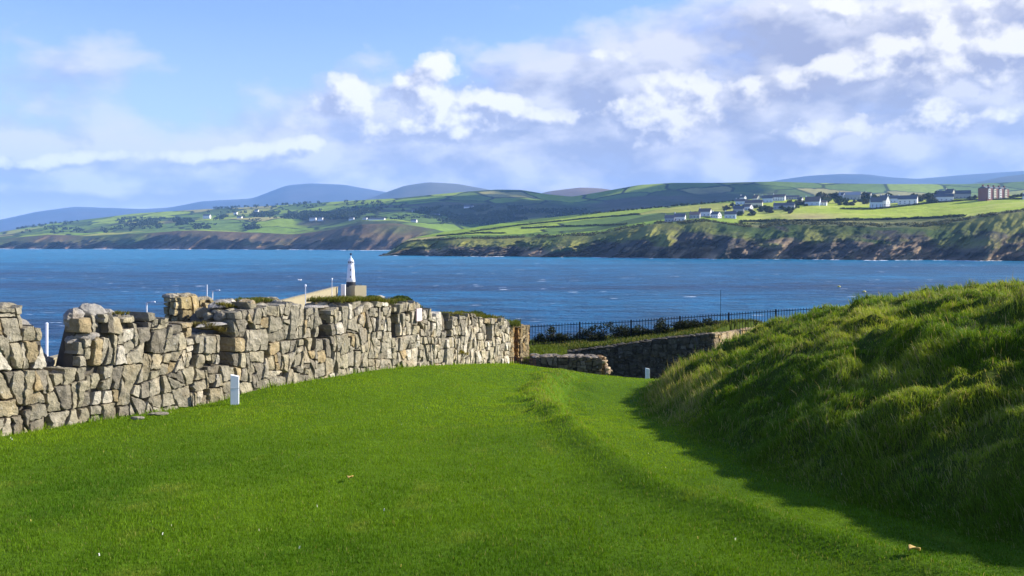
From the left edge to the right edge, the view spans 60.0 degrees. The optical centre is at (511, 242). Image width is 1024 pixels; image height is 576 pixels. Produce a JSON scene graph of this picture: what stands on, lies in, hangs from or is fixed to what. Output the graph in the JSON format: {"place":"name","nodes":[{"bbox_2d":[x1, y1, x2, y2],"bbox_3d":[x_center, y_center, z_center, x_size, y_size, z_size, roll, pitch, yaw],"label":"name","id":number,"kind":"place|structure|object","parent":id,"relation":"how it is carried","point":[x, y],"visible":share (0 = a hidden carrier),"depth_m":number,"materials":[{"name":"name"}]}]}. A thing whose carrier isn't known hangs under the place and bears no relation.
{"place":"outdoors","nodes":[
{"label":"outdoors","id":0,"kind":"place"},
{"bbox_2d":[0,183,385,231],"bbox_3d":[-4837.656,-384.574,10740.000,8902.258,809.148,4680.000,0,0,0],"label":"mountain","id":1,"kind":"structure","parent":0,"point":[301,193],"depth_m":10657.33,"materials":[{"name":"blue"}]},
{"bbox_2d":[364,182,487,199],"bbox_3d":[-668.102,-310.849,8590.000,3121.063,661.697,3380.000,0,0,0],"label":"mountain","id":2,"kind":"structure","parent":0,"point":[428,188],"depth_m":8716.63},
{"bbox_2d":[0,281,1023,575],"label":"ground","id":3,"kind":"structure","parent":0,"point":[984,431],"depth_m":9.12,"materials":[{"name":"green plant"}]},
{"bbox_2d":[45,322,47,355],"bbox_3d":[-31.480,7.420,60.000,0.203,4.090,0.203,0,0,22],"label":"white pole","id":4,"kind":"object","parent":3,"relation":"on","point":[46,338],"visible":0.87,"depth_m":59.91,"materials":[{"name":"paint"}]},
{"bbox_2d":[130,416,144,419],"bbox_3d":[-5.263,2.462,12.458,0.194,0.058,0.109,0,0,-18],"label":"flat stone","id":5,"kind":"object","parent":3,"relation":"on","point":[136,417],"visible":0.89,"depth_m":12.43,"materials":[{"name":"grey stone"}]},
{"bbox_2d":[148,412,168,415],"bbox_3d":[-5.171,2.501,12.957,0.300,0.058,0.186,0,0,0],"label":"flat stone","id":6,"kind":"object","parent":3,"relation":"on","point":[159,413],"visible":0.94,"depth_m":12.91,"materials":[{"name":"grey stone"}]},
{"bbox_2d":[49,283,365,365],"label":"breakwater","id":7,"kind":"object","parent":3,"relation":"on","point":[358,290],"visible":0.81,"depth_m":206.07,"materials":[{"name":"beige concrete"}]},
{"bbox_2d":[346,253,355,286],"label":"lighthouse","id":8,"kind":"object","parent":7,"relation":"on","point":[350,280],"visible":0.97,"depth_m":216.27,"materials":[{"name":"white paint"}]},
{"bbox_2d":[230,374,238,404],"bbox_3d":[-4.427,2.363,14.161,0.130,0.532,0.097,0,0,-14],"label":"marker post","id":9,"kind":"object","parent":3,"relation":"on","point":[234,389],"visible":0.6,"depth_m":14.12,"materials":[{"name":"white paint"}]},
{"bbox_2d":[0,292,510,435],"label":"castle wall","id":10,"kind":"structure","parent":3,"relation":"on","point":[189,350],"depth_m":14.77,"materials":[{"name":"stone"}]},
{"bbox_2d":[10,374,872,566],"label":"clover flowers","id":11,"kind":"object","parent":3,"relation":"on","point":[383,510],"visible":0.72,"depth_m":6.56,"materials":[{"name":"white plant"}]},
{"bbox_2d":[507,318,521,363],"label":"ruined pier","id":12,"kind":"structure","parent":3,"relation":"on","point":[513,324],"depth_m":36.32,"materials":[{"name":"stone"}]},
{"bbox_2d":[513,324,529,365],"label":"ruined pier","id":13,"kind":"structure","parent":3,"relation":"on","point":[521,341],"depth_m":37.28,"materials":[{"name":"stone"}]},
{"bbox_2d":[509,356,534,364],"bbox_3d":[0.353,4.366,30.968,0.973,0.824,0.092,0,0,0],"label":"rusty railing","id":14,"kind":"object","parent":3,"relation":"on","point":[515,359],"visible":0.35,"depth_m":30.99,"materials":[{"name":"metal"}]},
{"bbox_2d":[533,332,548,342],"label":"shrub","id":15,"kind":"object","parent":3,"relation":"on","point":[541,337],"visible":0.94,"depth_m":46.22,"materials":[{"name":"green plant"}]},
{"bbox_2d":[544,326,559,341],"bbox_3d":[2.079,4.782,46.497,1.249,0.952,0.719,0,0,35],"label":"shrub","id":16,"kind":"object","parent":3,"relation":"on","point":[551,335],"visible":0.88,"depth_m":46.40,"materials":[{"name":"green plant"}]},
{"bbox_2d":[546,332,567,341],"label":"shrub","id":17,"kind":"object","parent":3,"relation":"on","point":[561,336],"visible":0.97,"depth_m":46.26,"materials":[{"name":"green plant"}]},
{"bbox_2d":[529,353,612,374],"bbox_3d":[2.210,4.943,33.426,3.157,1.514,1.043,0,0,0],"label":"ruined wall stub","id":18,"kind":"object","parent":3,"relation":"on","point":[592,363],"visible":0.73,"depth_m":33.03,"materials":[{"name":"stone"}]},
{"bbox_2d":[564,332,584,341],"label":"shrub","id":19,"kind":"object","parent":3,"relation":"on","point":[576,336],"visible":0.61,"depth_m":46.28,"materials":[{"name":"green plant"}]},
{"bbox_2d":[573,327,596,340],"bbox_3d":[3.804,4.774,46.516,1.705,0.863,0.895,0,0,-9],"label":"shrub","id":20,"kind":"object","parent":3,"relation":"on","point":[587,333],"visible":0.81,"depth_m":46.43,"materials":[{"name":"green plant"}]},
{"bbox_2d":[589,321,613,340],"bbox_3d":[4.694,4.634,46.413,1.390,1.049,0.979,0,0,0],"label":"shrub","id":21,"kind":"object","parent":3,"relation":"on","point":[602,336],"visible":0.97,"depth_m":46.34,"materials":[{"name":"green plant"}]},
{"bbox_2d":[609,324,628,337],"bbox_3d":[5.602,4.651,46.400,1.166,0.888,0.735,0,0,0],"label":"shrub","id":22,"kind":"object","parent":3,"relation":"on","point":[616,333],"visible":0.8,"depth_m":46.36,"materials":[{"name":"green plant"}]},
{"bbox_2d":[528,332,712,378],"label":"retaining wall","id":23,"kind":"structure","parent":3,"relation":"on","point":[655,356],"depth_m":43.64,"materials":[{"name":"stone"}]},
{"bbox_2d":[619,324,641,336],"bbox_3d":[6.227,4.572,46.534,1.500,0.806,1.061,0,0,0],"label":"shrub","id":24,"kind":"object","parent":3,"relation":"on","point":[628,332],"visible":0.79,"depth_m":46.27,"materials":[{"name":"green plant"}]},
{"bbox_2d":[628,324,658,335],"bbox_3d":[6.803,4.501,46.398,1.666,0.766,1.059,0,0,-18],"label":"shrub","id":25,"kind":"object","parent":3,"relation":"on","point":[643,330],"visible":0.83,"depth_m":46.14,"materials":[{"name":"green plant"}]},
{"bbox_2d":[645,368,649,378],"bbox_3d":[4.491,4.386,29.400,0.130,0.489,0.097,0,0,-11],"label":"marker post","id":26,"kind":"object","parent":3,"relation":"on","point":[647,373],"visible":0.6,"depth_m":29.36,"materials":[{"name":"white paint"}]},
{"bbox_2d":[529,318,766,349],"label":"terrace grass","id":27,"kind":"structure","parent":3,"relation":"on","point":[589,343],"depth_m":45.24,"materials":[{"name":"green plant"}]},
{"bbox_2d":[653,317,670,332],"bbox_3d":[7.881,4.311,46.484,1.094,0.954,0.973,0,0,31],"label":"shrub","id":28,"kind":"object","parent":3,"relation":"on","point":[658,325],"visible":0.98,"depth_m":46.38,"materials":[{"name":"green plant"}]},
{"bbox_2d":[529,308,809,344],"bbox_3d":[8.745,4.402,46.352,15.983,2.048,0.135,0,0,-8],"label":"iron railing","id":29,"kind":"object","parent":3,"relation":"on","point":[731,314],"visible":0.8,"depth_m":46.32,"materials":[{"name":"black metal"}]},
{"bbox_2d":[670,320,688,331],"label":"shrub","id":30,"kind":"object","parent":3,"relation":"on","point":[678,325],"visible":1,"depth_m":46.20,"materials":[{"name":"green plant"}]},
{"bbox_2d":[682,318,704,329],"bbox_3d":[9.519,4.246,46.500,1.398,0.651,0.674,0,0,-17],"label":"shrub","id":31,"kind":"object","parent":3,"relation":"on","point":[693,324],"visible":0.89,"depth_m":46.36,"materials":[{"name":"green plant"}]},
{"bbox_2d":[702,318,720,325],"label":"shrub","id":32,"kind":"object","parent":3,"relation":"on","point":[706,321],"visible":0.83,"depth_m":46.34,"materials":[{"name":"green plant"}]},
{"bbox_2d":[707,327,752,348],"bbox_3d":[11.586,5.591,46.581,0.721,2.217,6.286,0,0,35],"label":"wall return","id":33,"kind":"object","parent":3,"relation":"on","point":[723,335],"depth_m":44.96,"materials":[{"name":"stone"}]},
{"bbox_2d":[631,276,1023,551],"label":"mound grass","id":34,"kind":"structure","parent":3,"relation":"on","point":[688,394],"depth_m":11.59,"materials":[{"name":"green plant"}]},
{"bbox_2d":[908,544,920,550],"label":"fallen leaf","id":35,"kind":"object","parent":3,"relation":"on","point":[910,546],"visible":1,"depth_m":5.54,"materials":[{"name":"beige plant"}]},
{"bbox_2d":[0,249,1023,355],"bbox_3d":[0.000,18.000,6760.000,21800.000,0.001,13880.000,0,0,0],"label":"sea","id":36,"kind":"structure","parent":0,"point":[50,287],"depth_m":414.47,"materials":[{"name":"liquid"}]},
{"bbox_2d":[394,255,989,260],"bbox_3d":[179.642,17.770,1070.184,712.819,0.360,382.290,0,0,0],"label":"surf","id":37,"kind":"structure","parent":36,"relation":"on","point":[694,258],"depth_m":1021.80,"materials":[{"name":"liquid"}]},
{"bbox_2d":[0,182,1023,249],"bbox_3d":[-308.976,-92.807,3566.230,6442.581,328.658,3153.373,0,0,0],"label":"coastal hills","id":38,"kind":"structure","parent":0,"point":[278,232],"depth_m":3063.30,"materials":[{"name":"green plant"}]},
{"bbox_2d":[203,214,210,218],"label":"farmhouse","id":39,"kind":"object","parent":38,"relation":"on","point":[206,216],"visible":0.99,"depth_m":3367.40,"materials":[{"name":"paint"}]},
{"bbox_2d":[16,200,589,232],"bbox_3d":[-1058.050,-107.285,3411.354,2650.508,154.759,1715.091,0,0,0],"label":"woodland","id":40,"kind":"object","parent":38,"relation":"on","point":[494,216],"visible":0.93,"depth_m":3006.44,"materials":[{"name":"green plant"}]},
{"bbox_2d":[368,218,384,219],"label":"farmhouse","id":41,"kind":"object","parent":38,"relation":"on","point":[376,219],"visible":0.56,"depth_m":2522.54,"materials":[{"name":"paint"}]},
{"bbox_2d":[0,0,1023,219],"label":"sky","id":42,"kind":"structure","parent":0,"point":[127,104],"materials":[{"name":"blue"}]},
{"bbox_2d":[543,188,608,195],"bbox_3d":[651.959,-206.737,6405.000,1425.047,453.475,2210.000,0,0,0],"label":"mountain","id":43,"kind":"structure","parent":0,"point":[574,192],"depth_m":6536.70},
{"bbox_2d":[383,194,1023,260],"bbox_3d":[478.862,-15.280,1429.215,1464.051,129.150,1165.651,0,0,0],"label":"headland","id":44,"kind":"structure","parent":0,"point":[999,236],"depth_m":1059.60,"materials":[{"name":"green plant"}]},
{"bbox_2d":[436,231,506,235],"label":"hedge","id":45,"kind":"object","parent":44,"relation":"on","point":[462,233],"visible":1,"depth_m":1371.71,"materials":[{"name":"green plant"}]},
{"bbox_2d":[471,213,640,231],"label":"hedge","id":46,"kind":"object","parent":44,"relation":"on","point":[555,221],"visible":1,"depth_m":1505.73,"materials":[{"name":"green plant"}]},
{"bbox_2d":[521,222,626,228],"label":"hedge","id":47,"kind":"object","parent":44,"relation":"on","point":[573,225],"visible":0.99,"depth_m":1382.73,"materials":[{"name":"green plant"}]},
{"bbox_2d":[664,214,674,221],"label":"house","id":48,"kind":"structure","parent":44,"relation":"on","point":[669,218],"depth_m":1139.49,"materials":[{"name":"paint"}]},
{"bbox_2d":[674,213,685,220],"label":"house","id":49,"kind":"structure","parent":44,"relation":"on","point":[680,216],"depth_m":1142.45,"materials":[{"name":"paint"}]},
{"bbox_2d":[689,211,700,218],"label":"house","id":50,"kind":"structure","parent":44,"relation":"on","point":[692,215],"depth_m":1189.51,"materials":[{"name":"white paint"}]},
{"bbox_2d":[698,207,711,215],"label":"house","id":51,"kind":"structure","parent":44,"relation":"on","point":[705,211],"depth_m":1223.37,"materials":[{"name":"white paint"}]},
{"bbox_2d":[395,208,1023,248],"bbox_3d":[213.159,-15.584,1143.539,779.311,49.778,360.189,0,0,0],"label":"scrub","id":52,"kind":"object","parent":44,"relation":"on","point":[924,224],"visible":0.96,"depth_m":1080.49,"materials":[{"name":"green plant"}]},
{"bbox_2d":[710,210,721,217],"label":"house","id":53,"kind":"structure","parent":44,"relation":"on","point":[717,214],"depth_m":1189.89,"materials":[{"name":"paint"}]},
{"bbox_2d":[724,210,736,218],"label":"house","id":54,"kind":"structure","parent":44,"relation":"on","point":[730,214],"depth_m":1192.96,"materials":[{"name":"paint"}]},
{"bbox_2d":[733,206,743,212],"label":"house","id":55,"kind":"structure","parent":44,"relation":"on","point":[738,208],"depth_m":1293.50,"materials":[{"name":"stone"}]},
{"bbox_2d":[735,199,746,204],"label":"house","id":56,"kind":"structure","parent":44,"relation":"on","point":[739,201],"depth_m":1436.99,"materials":[{"name":"paint"}]},
{"bbox_2d":[743,204,752,209],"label":"house","id":57,"kind":"structure","parent":44,"relation":"on","point":[747,206],"depth_m":1330.66,"materials":[{"name":"white paint"}]},
{"bbox_2d":[745,199,762,205],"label":"house","id":58,"kind":"structure","parent":44,"relation":"on","point":[756,202],"depth_m":1378.39,"materials":[{"name":"paint"}]},
{"bbox_2d":[752,194,760,199],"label":"house","id":59,"kind":"structure","parent":44,"relation":"on","point":[756,197],"depth_m":1441.17,"materials":[{"name":"white tile"}]},
{"bbox_2d":[762,194,772,202],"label":"house","id":60,"kind":"structure","parent":44,"relation":"on","point":[767,198],"depth_m":1436.58,"materials":[{"name":"paint"}]},
{"bbox_2d":[773,193,785,200],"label":"house","id":61,"kind":"structure","parent":44,"relation":"on","point":[779,197],"depth_m":1449.58,"materials":[{"name":"white paint"}]},
{"bbox_2d":[773,202,794,209],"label":"house","id":62,"kind":"structure","parent":44,"relation":"on","point":[777,205],"depth_m":1304.05,"materials":[{"name":"stone"}]},
{"bbox_2d":[786,194,799,199],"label":"house","id":63,"kind":"structure","parent":44,"relation":"on","point":[791,196],"depth_m":1459.50,"materials":[{"name":"stone"}]},
{"bbox_2d":[804,196,820,205],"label":"house","id":64,"kind":"structure","parent":44,"relation":"on","point":[812,200],"depth_m":1348.59,"materials":[{"name":"white paint"}]},
{"bbox_2d":[821,200,827,205],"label":"house","id":65,"kind":"structure","parent":44,"relation":"on","point":[824,202],"depth_m":1347.58,"materials":[{"name":"white paint"}]},
{"bbox_2d":[833,198,844,202],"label":"tree","id":66,"kind":"object","parent":44,"relation":"on","point":[836,200],"visible":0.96,"depth_m":1383.07,"materials":[{"name":"green plant"}]},
{"bbox_2d":[839,191,860,199],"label":"house","id":67,"kind":"structure","parent":44,"relation":"on","point":[853,195],"depth_m":1444.51,"materials":[{"name":"grey stone"}]},
{"bbox_2d":[738,214,965,221],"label":"hedge","id":68,"kind":"object","parent":44,"relation":"on","point":[860,219],"visible":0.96,"depth_m":1111.05,"materials":[{"name":"green plant"}]},
{"bbox_2d":[869,196,882,207],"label":"house","id":69,"kind":"structure","parent":44,"relation":"on","point":[875,202],"depth_m":1313.13,"materials":[{"name":"paint"}]},
{"bbox_2d":[880,194,890,206],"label":"house","id":70,"kind":"structure","parent":44,"relation":"on","point":[886,200],"depth_m":1319.44,"materials":[{"name":"paint"}]},
{"bbox_2d":[889,194,899,202],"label":"house","id":71,"kind":"structure","parent":44,"relation":"on","point":[893,198],"depth_m":1393.82,"materials":[{"name":"paint"}]},
{"bbox_2d":[897,195,917,204],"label":"house","id":72,"kind":"structure","parent":44,"relation":"on","point":[906,199],"depth_m":1354.97,"materials":[{"name":"paint"}]},
{"bbox_2d":[839,198,1021,209],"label":"hedge","id":73,"kind":"object","parent":44,"relation":"on","point":[859,208],"visible":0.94,"depth_m":1317.46,"materials":[{"name":"green plant"}]},
{"bbox_2d":[934,193,953,200],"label":"house","id":74,"kind":"structure","parent":44,"relation":"on","point":[945,197],"depth_m":1371.72,"materials":[{"name":"paint"}]},
{"bbox_2d":[944,188,954,198],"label":"house","id":75,"kind":"structure","parent":44,"relation":"on","point":[949,191],"depth_m":1402.84,"materials":[{"name":"stone"}]},
{"bbox_2d":[955,189,970,198],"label":"house","id":76,"kind":"structure","parent":44,"relation":"on","point":[962,194],"depth_m":1397.54,"materials":[{"name":"stone"}]},
{"bbox_2d":[978,185,1008,200],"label":"brick terrace","id":77,"kind":"structure","parent":44,"relation":"on","point":[987,193],"depth_m":1321.94,"materials":[{"name":"brick"}]},
{"bbox_2d":[771,171,1023,183],"bbox_3d":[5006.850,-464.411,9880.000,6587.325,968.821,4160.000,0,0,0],"label":"mountain","id":78,"kind":"structure","parent":0,"point":[875,179],"depth_m":10110.02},
{"bbox_2d":[972,174,1023,183],"bbox_3d":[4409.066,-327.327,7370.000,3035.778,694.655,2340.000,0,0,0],"label":"mountain","id":79,"kind":"structure","parent":0,"point":[1017,178],"depth_m":7602.53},
{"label":"grass bank","id":80,"kind":"structure","parent":0,"visible":0},
{"bbox_2d":[523,344,567,361],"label":"bank grass","id":81,"kind":"structure","parent":80,"relation":"on","point":[546,349],"depth_m":39.65,"materials":[{"name":"green plant"}]}
]}

